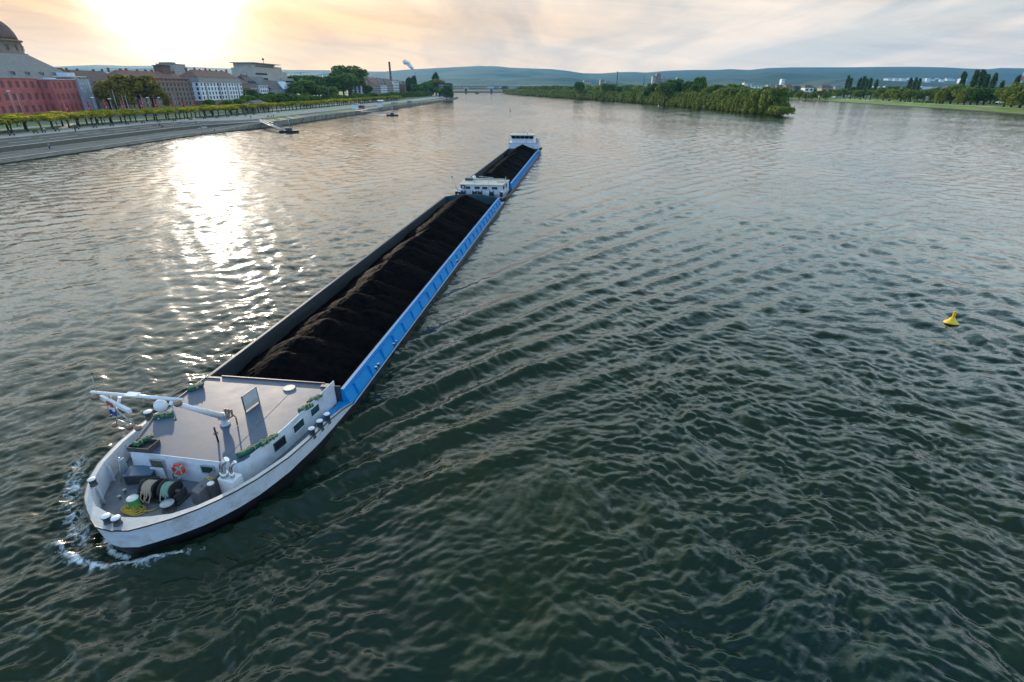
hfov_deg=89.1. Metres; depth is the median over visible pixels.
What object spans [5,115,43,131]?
plane tree
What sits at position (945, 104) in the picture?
path
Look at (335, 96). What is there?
deciduous tree
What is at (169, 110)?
plane tree
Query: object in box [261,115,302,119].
lawn
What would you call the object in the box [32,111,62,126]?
plane tree
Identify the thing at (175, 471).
life ring
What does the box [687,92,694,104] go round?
willow tree
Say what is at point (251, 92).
deciduous tree
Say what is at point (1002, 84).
poplar tree
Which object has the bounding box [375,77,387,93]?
town house
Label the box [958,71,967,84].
poplar tree
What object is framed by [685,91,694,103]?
willow tree
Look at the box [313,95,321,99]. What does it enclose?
deciduous tree
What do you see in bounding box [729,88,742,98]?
deciduous tree
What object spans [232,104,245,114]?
plane tree
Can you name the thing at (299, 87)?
deciduous tree
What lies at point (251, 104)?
plane tree
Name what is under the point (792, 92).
willow tree
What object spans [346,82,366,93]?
deciduous tree
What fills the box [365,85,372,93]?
deciduous tree
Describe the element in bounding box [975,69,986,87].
poplar tree
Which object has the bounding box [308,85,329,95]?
deciduous tree
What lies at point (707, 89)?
deciduous tree
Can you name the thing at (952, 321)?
buoy
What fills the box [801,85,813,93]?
town house
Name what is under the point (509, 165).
coal
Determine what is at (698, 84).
deciduous tree
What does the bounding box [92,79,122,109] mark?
deciduous tree
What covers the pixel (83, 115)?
plane tree
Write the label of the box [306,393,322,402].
net bundle
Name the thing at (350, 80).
deciduous tree
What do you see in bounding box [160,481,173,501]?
rope coil
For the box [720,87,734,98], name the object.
willow tree
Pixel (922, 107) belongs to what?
muddy shore
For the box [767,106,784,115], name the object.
shrub
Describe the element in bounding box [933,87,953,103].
willow tree
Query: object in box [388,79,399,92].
town house
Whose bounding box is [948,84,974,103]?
deciduous tree
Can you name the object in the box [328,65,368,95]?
deciduous tree
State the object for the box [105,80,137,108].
deciduous tree
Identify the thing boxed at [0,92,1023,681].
water
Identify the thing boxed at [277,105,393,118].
quay railing
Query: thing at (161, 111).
plane tree
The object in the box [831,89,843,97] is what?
willow tree
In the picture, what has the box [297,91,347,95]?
city ground
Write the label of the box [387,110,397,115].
pontoon
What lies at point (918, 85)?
poplar tree
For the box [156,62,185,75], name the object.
apartment house
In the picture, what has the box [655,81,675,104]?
deciduous tree
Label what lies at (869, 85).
poplar tree
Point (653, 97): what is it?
willow tree
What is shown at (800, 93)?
willow tree
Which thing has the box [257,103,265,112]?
plane tree
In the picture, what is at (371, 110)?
gangway
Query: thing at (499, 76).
hills
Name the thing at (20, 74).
palace
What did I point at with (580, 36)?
sky
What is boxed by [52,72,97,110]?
building
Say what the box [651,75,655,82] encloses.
silo tower
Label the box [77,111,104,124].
plane tree
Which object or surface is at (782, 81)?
town house
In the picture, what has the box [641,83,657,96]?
deciduous tree
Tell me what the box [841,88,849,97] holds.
deciduous tree
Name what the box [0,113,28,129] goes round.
plane tree
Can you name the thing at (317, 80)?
deciduous tree
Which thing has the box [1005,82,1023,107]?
deciduous tree
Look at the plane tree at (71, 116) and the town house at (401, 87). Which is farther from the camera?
the town house at (401, 87)
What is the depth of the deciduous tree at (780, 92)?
376.75 m
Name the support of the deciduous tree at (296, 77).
on the street
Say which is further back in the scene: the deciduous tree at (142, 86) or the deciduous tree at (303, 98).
the deciduous tree at (303, 98)
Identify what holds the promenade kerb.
on the bank slope
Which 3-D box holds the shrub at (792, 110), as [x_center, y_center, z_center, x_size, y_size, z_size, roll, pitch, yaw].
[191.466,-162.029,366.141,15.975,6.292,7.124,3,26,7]
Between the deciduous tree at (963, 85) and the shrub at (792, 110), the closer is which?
the shrub at (792, 110)
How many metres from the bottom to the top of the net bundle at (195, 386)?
0.341 m
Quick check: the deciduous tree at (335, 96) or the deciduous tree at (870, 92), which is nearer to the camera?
the deciduous tree at (335, 96)
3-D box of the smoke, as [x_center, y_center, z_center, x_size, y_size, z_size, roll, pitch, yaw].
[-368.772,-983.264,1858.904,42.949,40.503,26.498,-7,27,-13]
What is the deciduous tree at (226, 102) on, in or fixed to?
on the lawn at (82, 121)
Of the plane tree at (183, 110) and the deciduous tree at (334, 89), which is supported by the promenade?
the plane tree at (183, 110)
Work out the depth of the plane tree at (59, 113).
201.03 m
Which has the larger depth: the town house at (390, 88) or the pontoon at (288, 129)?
the town house at (390, 88)
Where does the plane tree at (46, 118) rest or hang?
on the promenade
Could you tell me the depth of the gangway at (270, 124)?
244.39 m
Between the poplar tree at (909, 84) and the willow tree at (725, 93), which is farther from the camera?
the poplar tree at (909, 84)
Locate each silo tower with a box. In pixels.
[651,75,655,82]
[655,73,660,83]
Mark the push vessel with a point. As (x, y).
(502, 189)
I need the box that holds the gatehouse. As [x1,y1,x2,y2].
[242,100,270,112]
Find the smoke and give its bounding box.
[403,60,414,71]
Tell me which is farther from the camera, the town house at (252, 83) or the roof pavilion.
the town house at (252, 83)
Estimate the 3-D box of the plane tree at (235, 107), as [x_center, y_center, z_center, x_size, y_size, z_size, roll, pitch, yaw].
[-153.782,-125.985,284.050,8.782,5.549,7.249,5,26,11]
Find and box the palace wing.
[37,78,84,111]
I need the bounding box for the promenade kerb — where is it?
[0,97,444,138]
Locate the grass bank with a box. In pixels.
[789,97,1023,113]
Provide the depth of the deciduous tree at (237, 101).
316.08 m
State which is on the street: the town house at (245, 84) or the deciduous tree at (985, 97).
the town house at (245, 84)
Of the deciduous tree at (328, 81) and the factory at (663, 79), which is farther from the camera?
the factory at (663, 79)
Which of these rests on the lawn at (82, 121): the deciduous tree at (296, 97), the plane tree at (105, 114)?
the deciduous tree at (296, 97)
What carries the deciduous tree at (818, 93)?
on the grass bank
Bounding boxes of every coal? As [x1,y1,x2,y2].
[236,195,491,386]
[477,144,536,182]
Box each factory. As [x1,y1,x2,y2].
[583,80,590,85]
[660,77,668,82]
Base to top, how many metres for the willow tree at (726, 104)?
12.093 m
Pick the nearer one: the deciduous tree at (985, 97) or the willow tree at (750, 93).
the willow tree at (750, 93)
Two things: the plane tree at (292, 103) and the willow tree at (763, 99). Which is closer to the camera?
the plane tree at (292, 103)
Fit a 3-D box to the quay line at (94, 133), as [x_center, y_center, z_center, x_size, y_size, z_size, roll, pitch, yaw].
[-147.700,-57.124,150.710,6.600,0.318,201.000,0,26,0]
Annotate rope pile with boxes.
[120,504,157,515]
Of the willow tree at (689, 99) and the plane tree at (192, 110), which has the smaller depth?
the plane tree at (192, 110)
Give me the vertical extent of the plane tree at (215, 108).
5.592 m
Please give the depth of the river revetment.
194.82 m
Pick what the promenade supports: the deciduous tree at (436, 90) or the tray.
the deciduous tree at (436, 90)
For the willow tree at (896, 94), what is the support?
on the grass bank
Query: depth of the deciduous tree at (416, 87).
837.46 m
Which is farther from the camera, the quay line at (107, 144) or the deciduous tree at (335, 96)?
the deciduous tree at (335, 96)
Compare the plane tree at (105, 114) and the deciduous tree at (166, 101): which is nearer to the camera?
the plane tree at (105, 114)
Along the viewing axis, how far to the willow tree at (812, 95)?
812.81 m
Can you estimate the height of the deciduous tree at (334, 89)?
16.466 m
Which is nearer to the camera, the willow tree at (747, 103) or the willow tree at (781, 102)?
the willow tree at (781, 102)
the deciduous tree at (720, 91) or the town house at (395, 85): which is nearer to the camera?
the deciduous tree at (720, 91)
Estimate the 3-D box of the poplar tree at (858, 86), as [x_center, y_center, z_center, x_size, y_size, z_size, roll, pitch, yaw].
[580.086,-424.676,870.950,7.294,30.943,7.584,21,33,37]
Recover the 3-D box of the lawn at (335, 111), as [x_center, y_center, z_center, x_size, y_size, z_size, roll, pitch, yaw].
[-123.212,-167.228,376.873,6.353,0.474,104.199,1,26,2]
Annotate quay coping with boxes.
[0,96,455,147]
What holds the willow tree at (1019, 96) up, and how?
on the grass bank
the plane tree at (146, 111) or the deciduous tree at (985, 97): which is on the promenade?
the plane tree at (146, 111)
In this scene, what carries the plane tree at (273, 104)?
on the lawn at (33, 129)
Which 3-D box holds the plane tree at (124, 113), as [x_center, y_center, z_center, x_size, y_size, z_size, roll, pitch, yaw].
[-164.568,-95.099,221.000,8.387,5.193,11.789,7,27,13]
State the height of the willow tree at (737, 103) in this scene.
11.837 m
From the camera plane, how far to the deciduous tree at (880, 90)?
671.82 m
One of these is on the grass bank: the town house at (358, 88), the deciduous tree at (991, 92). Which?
the deciduous tree at (991, 92)
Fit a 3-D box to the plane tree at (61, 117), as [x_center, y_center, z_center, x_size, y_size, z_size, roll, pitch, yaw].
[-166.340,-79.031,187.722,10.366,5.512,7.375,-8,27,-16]
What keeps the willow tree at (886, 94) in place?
on the grass bank
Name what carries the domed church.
on the city ground at (340, 92)
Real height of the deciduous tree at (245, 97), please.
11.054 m
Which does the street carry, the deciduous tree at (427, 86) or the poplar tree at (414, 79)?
the poplar tree at (414, 79)
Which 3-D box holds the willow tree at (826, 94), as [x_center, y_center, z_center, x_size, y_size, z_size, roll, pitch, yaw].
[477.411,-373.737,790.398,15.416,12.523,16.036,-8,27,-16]
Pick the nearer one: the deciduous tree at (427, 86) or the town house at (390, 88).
the town house at (390, 88)
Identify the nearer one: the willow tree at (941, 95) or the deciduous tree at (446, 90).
the willow tree at (941, 95)
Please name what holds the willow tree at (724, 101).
on the island ground
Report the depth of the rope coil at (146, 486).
23.97 m
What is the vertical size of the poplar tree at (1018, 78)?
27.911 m
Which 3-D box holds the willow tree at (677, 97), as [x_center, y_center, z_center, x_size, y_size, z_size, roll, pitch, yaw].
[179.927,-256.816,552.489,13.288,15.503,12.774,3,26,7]
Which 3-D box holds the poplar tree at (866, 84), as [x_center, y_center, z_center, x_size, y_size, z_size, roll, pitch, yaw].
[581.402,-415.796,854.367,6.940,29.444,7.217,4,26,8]
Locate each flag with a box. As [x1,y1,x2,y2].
[63,101,69,111]
[105,401,116,415]
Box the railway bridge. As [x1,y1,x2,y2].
[453,86,530,92]
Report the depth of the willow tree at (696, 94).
511.23 m
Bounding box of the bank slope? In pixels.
[0,96,454,146]
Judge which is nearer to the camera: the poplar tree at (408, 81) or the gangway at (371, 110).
the gangway at (371, 110)
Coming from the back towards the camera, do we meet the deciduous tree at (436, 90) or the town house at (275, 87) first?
the deciduous tree at (436, 90)
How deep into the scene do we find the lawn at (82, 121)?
265.09 m
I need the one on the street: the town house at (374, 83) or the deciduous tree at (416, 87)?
the town house at (374, 83)
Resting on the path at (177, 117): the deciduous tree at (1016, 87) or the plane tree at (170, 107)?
the plane tree at (170, 107)
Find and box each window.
[149,459,165,468]
[200,465,214,473]
[273,435,286,451]
[292,417,304,434]
[309,402,319,417]
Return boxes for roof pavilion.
[152,65,171,73]
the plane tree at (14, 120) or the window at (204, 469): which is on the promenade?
the plane tree at (14, 120)
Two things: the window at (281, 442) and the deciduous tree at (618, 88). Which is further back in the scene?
the deciduous tree at (618, 88)
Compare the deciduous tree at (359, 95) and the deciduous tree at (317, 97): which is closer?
the deciduous tree at (317, 97)
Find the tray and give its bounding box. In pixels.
[126,438,160,452]
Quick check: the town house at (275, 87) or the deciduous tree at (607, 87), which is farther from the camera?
the deciduous tree at (607, 87)
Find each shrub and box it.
[748,107,756,112]
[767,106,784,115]
[772,106,795,113]
[774,108,788,115]
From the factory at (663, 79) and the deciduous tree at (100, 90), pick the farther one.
the factory at (663, 79)
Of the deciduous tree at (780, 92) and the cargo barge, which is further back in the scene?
the deciduous tree at (780, 92)
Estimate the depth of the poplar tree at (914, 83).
752.42 m
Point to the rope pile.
(124, 509)
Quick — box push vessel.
[451,130,541,200]
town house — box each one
[65,68,107,107]
[237,76,249,93]
[239,74,258,92]
[250,77,268,93]
[266,81,287,93]
[350,79,372,94]
[366,77,380,93]
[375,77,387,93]
[382,78,393,92]
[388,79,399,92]
[394,80,404,92]
[748,84,761,88]
[779,78,784,86]
[784,84,793,92]
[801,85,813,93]
[817,85,832,96]
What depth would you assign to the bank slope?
193.78 m
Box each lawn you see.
[0,95,432,128]
[0,95,438,133]
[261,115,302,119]
[315,109,356,113]
[376,101,423,106]
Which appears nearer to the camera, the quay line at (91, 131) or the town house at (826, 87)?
the quay line at (91, 131)
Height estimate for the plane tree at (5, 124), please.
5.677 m
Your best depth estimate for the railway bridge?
1848.75 m
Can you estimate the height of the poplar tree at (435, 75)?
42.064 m
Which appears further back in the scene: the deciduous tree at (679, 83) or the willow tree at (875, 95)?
the willow tree at (875, 95)
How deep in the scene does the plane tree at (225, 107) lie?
274.08 m
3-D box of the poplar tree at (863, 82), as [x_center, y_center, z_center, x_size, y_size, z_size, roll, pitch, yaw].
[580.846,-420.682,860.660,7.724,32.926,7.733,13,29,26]
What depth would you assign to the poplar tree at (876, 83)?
830.88 m
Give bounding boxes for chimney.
[388,62,391,78]
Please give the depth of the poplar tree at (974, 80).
617.68 m
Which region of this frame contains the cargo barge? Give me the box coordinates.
[83,194,503,553]
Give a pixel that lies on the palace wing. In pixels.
(56, 92)
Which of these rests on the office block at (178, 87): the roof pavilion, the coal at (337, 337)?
the roof pavilion
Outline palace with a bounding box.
[0,53,77,114]
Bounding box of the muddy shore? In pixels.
[789,99,1023,114]
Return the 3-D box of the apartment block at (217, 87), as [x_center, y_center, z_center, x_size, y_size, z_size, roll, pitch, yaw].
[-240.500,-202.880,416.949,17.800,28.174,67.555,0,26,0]
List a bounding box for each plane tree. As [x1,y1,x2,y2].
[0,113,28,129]
[0,117,25,132]
[0,119,9,124]
[1,114,13,130]
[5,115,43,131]
[28,115,56,127]
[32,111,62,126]
[41,114,68,128]
[44,113,82,127]
[50,111,75,125]
[68,113,89,126]
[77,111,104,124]
[79,110,106,122]
[94,112,110,124]
[98,109,123,123]
[114,111,134,121]
[124,109,144,121]
[137,109,158,120]
[141,108,158,116]
[151,109,165,120]
[154,106,173,118]
[160,108,177,119]
[173,108,189,118]
[178,108,197,118]
[197,107,211,116]
[202,106,221,116]
[209,105,229,115]
[221,105,239,114]
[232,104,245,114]
[244,103,258,112]
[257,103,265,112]
[265,103,276,111]
[280,101,296,109]
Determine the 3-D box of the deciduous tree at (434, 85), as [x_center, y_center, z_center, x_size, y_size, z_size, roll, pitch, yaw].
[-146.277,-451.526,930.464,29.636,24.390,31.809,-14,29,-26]
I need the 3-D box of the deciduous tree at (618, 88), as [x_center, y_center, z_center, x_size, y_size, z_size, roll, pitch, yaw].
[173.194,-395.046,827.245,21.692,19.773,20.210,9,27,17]
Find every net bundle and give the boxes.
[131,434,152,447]
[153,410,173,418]
[187,381,203,391]
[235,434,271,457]
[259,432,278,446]
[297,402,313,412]
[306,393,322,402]
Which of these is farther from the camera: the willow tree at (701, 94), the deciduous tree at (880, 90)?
the deciduous tree at (880, 90)
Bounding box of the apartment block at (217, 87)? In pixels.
[179,68,242,105]
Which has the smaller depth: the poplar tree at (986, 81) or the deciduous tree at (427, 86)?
the poplar tree at (986, 81)
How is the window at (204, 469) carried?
in the cargo barge
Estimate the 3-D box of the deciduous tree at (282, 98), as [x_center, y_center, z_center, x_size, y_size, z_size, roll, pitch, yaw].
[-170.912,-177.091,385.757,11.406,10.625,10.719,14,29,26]
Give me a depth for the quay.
182.61 m
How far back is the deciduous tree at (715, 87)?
502.01 m
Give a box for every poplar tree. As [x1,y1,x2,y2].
[405,77,411,91]
[411,75,416,91]
[432,72,438,92]
[843,75,850,96]
[847,78,852,89]
[855,77,861,90]
[860,76,866,89]
[863,78,868,95]
[865,78,872,97]
[873,79,878,89]
[906,77,912,88]
[911,77,917,89]
[915,78,921,89]
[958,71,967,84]
[969,70,979,86]
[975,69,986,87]
[981,74,990,87]
[986,72,997,101]
[998,80,1004,87]
[1013,75,1021,82]
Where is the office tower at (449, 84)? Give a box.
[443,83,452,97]
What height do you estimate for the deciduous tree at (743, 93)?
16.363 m
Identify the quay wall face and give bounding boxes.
[0,97,457,162]
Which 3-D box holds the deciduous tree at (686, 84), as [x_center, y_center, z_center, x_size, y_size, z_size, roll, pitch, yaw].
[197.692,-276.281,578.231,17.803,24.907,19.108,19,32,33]
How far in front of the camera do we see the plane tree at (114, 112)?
213.19 m
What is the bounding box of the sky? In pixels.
[0,0,1023,72]
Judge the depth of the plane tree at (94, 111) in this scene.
217.24 m
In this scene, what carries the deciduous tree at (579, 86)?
on the island ground
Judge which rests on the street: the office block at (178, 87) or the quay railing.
the office block at (178, 87)
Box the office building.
[229,58,295,94]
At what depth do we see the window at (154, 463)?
25.46 m
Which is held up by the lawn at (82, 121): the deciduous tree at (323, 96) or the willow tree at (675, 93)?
the deciduous tree at (323, 96)
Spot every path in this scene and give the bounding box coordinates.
[0,95,435,130]
[849,99,1023,108]
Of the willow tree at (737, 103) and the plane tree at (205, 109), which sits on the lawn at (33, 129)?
the plane tree at (205, 109)
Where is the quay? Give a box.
[0,96,456,159]
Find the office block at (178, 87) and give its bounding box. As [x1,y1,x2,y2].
[92,68,195,108]
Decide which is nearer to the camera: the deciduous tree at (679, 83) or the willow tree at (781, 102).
the willow tree at (781, 102)
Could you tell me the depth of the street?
259.24 m
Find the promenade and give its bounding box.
[0,94,443,136]
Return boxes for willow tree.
[651,91,658,102]
[670,91,679,102]
[674,91,683,104]
[677,91,686,104]
[682,92,688,102]
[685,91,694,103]
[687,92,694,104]
[691,92,699,105]
[695,91,705,105]
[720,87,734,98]
[721,95,730,107]
[724,97,732,108]
[735,98,740,107]
[743,87,760,105]
[744,97,751,107]
[750,89,763,108]
[758,88,776,108]
[774,97,790,106]
[790,90,795,98]
[793,90,804,98]
[806,91,817,98]
[820,91,832,99]
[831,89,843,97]
[851,90,863,96]
[871,92,879,98]
[879,88,898,100]
[889,88,909,100]
[911,91,925,100]
[928,89,945,99]
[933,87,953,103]
[954,87,976,104]
[985,96,1002,103]
[999,87,1018,106]
[1006,88,1023,105]
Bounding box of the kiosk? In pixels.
[351,103,360,108]
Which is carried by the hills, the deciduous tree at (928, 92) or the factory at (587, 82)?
the factory at (587, 82)
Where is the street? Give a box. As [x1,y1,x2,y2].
[0,96,414,125]
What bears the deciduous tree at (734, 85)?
on the island ground
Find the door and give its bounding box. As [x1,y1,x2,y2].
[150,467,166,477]
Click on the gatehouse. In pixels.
(255, 110)
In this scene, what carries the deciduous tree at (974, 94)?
on the grass bank
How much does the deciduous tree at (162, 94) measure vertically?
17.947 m
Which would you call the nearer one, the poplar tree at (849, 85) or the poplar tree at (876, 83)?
the poplar tree at (876, 83)
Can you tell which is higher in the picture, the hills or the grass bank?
the hills
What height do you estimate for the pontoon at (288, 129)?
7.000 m
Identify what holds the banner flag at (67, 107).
on the street
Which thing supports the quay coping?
on the quay step
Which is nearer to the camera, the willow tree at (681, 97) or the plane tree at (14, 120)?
the plane tree at (14, 120)
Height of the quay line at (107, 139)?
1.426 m
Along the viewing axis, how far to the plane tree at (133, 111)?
223.18 m
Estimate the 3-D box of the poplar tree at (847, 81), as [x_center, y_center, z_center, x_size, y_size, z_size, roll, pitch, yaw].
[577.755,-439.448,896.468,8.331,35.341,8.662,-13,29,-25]
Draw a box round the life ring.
[171,463,185,474]
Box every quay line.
[2,127,234,158]
[3,121,192,140]
[3,124,208,152]
[11,122,199,142]
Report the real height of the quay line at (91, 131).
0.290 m
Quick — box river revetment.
[0,98,457,163]
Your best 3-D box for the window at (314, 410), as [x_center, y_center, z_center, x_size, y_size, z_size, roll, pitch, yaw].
[-11.248,3.950,29.657,0.050,0.535,0.835,7,27,14]
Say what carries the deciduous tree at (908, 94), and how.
on the grass bank
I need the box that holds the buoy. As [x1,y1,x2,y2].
[943,311,958,325]
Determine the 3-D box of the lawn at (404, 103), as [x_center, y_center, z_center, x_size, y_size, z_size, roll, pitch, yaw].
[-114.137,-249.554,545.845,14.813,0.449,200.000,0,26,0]
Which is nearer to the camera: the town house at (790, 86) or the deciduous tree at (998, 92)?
the deciduous tree at (998, 92)
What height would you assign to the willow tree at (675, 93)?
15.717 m
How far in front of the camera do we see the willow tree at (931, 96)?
584.61 m
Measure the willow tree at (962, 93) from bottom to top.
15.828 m
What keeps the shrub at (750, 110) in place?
on the island ground
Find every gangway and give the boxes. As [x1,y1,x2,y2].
[260,119,283,129]
[357,109,386,113]
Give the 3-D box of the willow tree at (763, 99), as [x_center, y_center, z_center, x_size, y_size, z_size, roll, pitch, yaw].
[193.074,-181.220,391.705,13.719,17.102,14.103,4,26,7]
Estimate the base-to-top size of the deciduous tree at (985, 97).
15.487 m
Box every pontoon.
[279,118,298,132]
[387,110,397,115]
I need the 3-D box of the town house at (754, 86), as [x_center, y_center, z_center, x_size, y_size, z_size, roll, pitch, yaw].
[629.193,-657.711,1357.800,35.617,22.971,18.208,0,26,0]
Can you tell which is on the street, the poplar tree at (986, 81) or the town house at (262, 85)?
the town house at (262, 85)
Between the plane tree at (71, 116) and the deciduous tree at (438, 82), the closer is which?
the plane tree at (71, 116)
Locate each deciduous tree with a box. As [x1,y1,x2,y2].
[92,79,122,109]
[93,82,112,109]
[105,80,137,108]
[106,74,157,108]
[148,81,167,107]
[161,92,170,106]
[201,99,216,112]
[219,100,234,111]
[233,98,246,103]
[239,95,257,99]
[243,89,259,97]
[261,94,277,102]
[275,94,288,106]
[286,80,315,93]
[287,75,301,81]
[288,94,301,105]
[300,75,323,92]
[300,95,309,106]
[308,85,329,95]
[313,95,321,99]
[320,75,346,96]
[321,94,330,103]
[326,86,338,98]
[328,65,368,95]
[328,72,358,94]
[331,93,342,103]
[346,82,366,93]
[352,92,363,102]
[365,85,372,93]
[410,84,424,91]
[421,83,432,90]
[423,81,436,95]
[433,79,444,86]
[433,87,441,96]
[439,85,452,98]
[574,81,584,98]
[601,83,616,91]
[615,86,624,92]
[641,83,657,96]
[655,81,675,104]
[665,78,683,92]
[683,80,694,91]
[690,76,707,92]
[704,84,718,92]
[707,84,723,93]
[717,86,733,95]
[727,84,743,87]
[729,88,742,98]
[738,89,749,98]
[767,87,789,103]
[815,89,826,99]
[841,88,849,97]
[866,90,875,98]
[875,87,888,99]
[886,86,900,88]
[901,90,918,101]
[924,88,939,100]
[944,84,968,103]
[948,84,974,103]
[961,88,980,104]
[970,88,992,104]
[980,88,997,104]
[993,88,1005,106]
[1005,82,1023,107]
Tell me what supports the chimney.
on the street
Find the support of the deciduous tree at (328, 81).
on the street
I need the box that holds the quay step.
[0,97,453,152]
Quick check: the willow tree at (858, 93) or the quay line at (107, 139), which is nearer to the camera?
the quay line at (107, 139)
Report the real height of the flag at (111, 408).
0.830 m
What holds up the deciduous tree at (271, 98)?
on the lawn at (82, 121)
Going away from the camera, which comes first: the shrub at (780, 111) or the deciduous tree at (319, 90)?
the shrub at (780, 111)
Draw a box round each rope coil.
[140,479,156,502]
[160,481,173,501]
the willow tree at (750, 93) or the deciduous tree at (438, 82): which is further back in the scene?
the deciduous tree at (438, 82)
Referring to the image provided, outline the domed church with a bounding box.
[0,21,28,54]
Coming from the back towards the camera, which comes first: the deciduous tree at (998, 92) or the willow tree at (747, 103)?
the deciduous tree at (998, 92)
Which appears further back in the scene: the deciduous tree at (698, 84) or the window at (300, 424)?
the deciduous tree at (698, 84)
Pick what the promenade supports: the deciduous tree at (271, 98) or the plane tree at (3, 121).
the plane tree at (3, 121)
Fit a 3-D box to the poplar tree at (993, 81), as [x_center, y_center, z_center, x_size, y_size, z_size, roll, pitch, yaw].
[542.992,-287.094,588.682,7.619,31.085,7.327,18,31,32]
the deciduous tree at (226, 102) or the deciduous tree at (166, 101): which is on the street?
the deciduous tree at (166, 101)
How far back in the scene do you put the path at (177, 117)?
253.41 m
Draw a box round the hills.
[55,65,1023,91]
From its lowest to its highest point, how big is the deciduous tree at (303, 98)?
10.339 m
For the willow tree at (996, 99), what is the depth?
510.80 m
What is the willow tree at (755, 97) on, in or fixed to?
on the island ground
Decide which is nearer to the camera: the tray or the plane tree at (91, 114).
the tray
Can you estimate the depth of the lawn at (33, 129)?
238.31 m
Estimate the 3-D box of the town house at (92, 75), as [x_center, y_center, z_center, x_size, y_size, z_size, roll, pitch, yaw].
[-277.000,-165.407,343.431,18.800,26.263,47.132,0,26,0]
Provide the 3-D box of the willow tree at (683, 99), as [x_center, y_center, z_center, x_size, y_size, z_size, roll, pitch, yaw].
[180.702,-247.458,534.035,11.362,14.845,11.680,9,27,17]
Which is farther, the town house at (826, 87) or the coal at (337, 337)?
the town house at (826, 87)
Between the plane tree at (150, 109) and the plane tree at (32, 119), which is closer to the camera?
the plane tree at (32, 119)
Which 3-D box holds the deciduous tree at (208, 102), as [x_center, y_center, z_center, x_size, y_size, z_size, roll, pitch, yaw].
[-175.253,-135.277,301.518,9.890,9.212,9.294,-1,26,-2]

